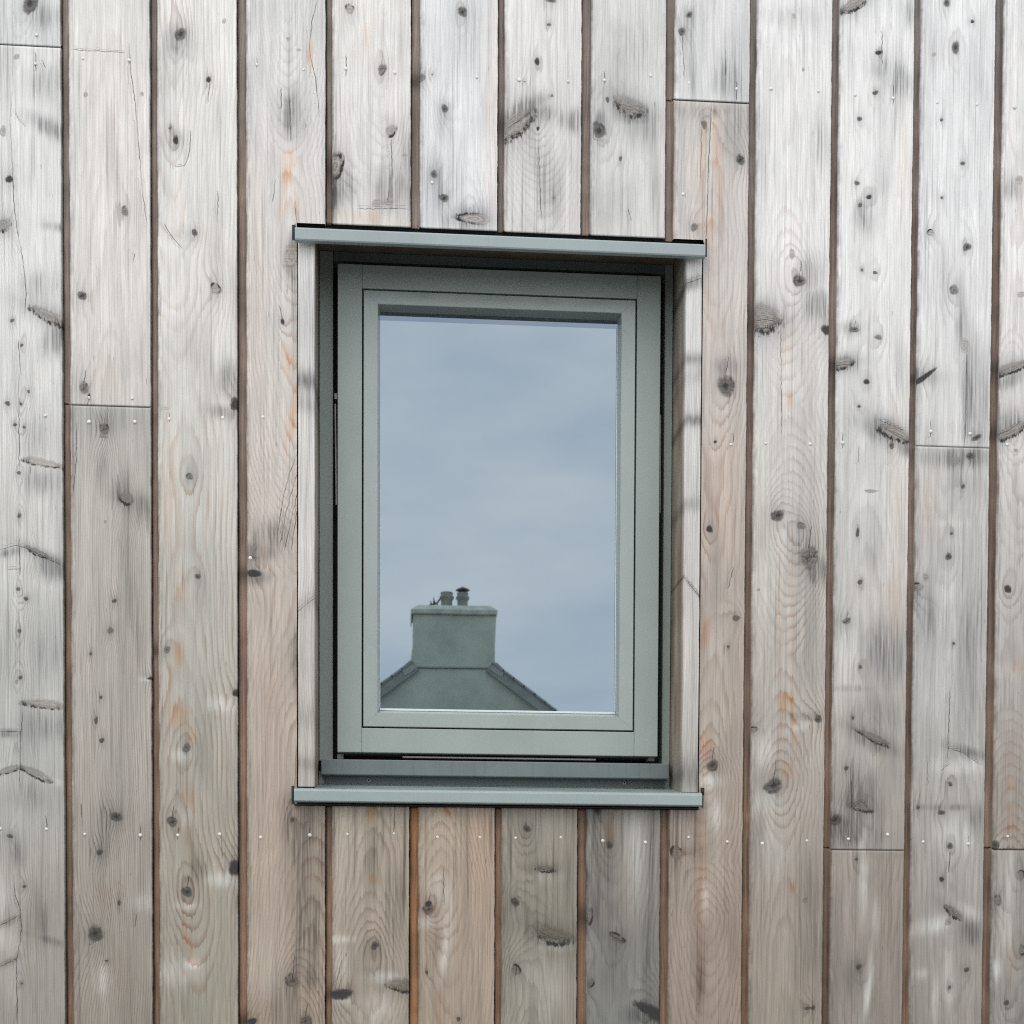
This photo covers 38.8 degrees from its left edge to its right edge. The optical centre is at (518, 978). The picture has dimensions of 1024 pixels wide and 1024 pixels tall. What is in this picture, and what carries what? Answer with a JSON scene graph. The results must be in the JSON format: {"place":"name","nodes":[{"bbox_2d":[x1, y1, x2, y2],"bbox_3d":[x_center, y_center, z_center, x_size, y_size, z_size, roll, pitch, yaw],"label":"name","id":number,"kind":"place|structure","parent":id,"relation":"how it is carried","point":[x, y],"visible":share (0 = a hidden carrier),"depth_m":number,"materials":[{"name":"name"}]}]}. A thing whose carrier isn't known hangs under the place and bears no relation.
{"place":"outdoors","nodes":[
{"label":"outdoors","id":0,"kind":"place"},
{"label":"ground","id":1,"kind":"structure","parent":0,"visible":0},
{"bbox_2d":[0,0,1023,1023],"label":"timber wall","id":2,"kind":"structure","parent":1,"relation":"on","point":[837,186],"depth_m":2.39,"materials":[{"name":"grey wood"}]},
{"bbox_2d":[292,216,706,815],"bbox_3d":[-0.034,-0.760,2.450,0.681,0.975,0.185,0,2,-4],"label":"window","id":3,"kind":"structure","parent":2,"relation":"attached to","point":[499,436],"depth_m":2.48,"materials":[{"name":"grey metal"}]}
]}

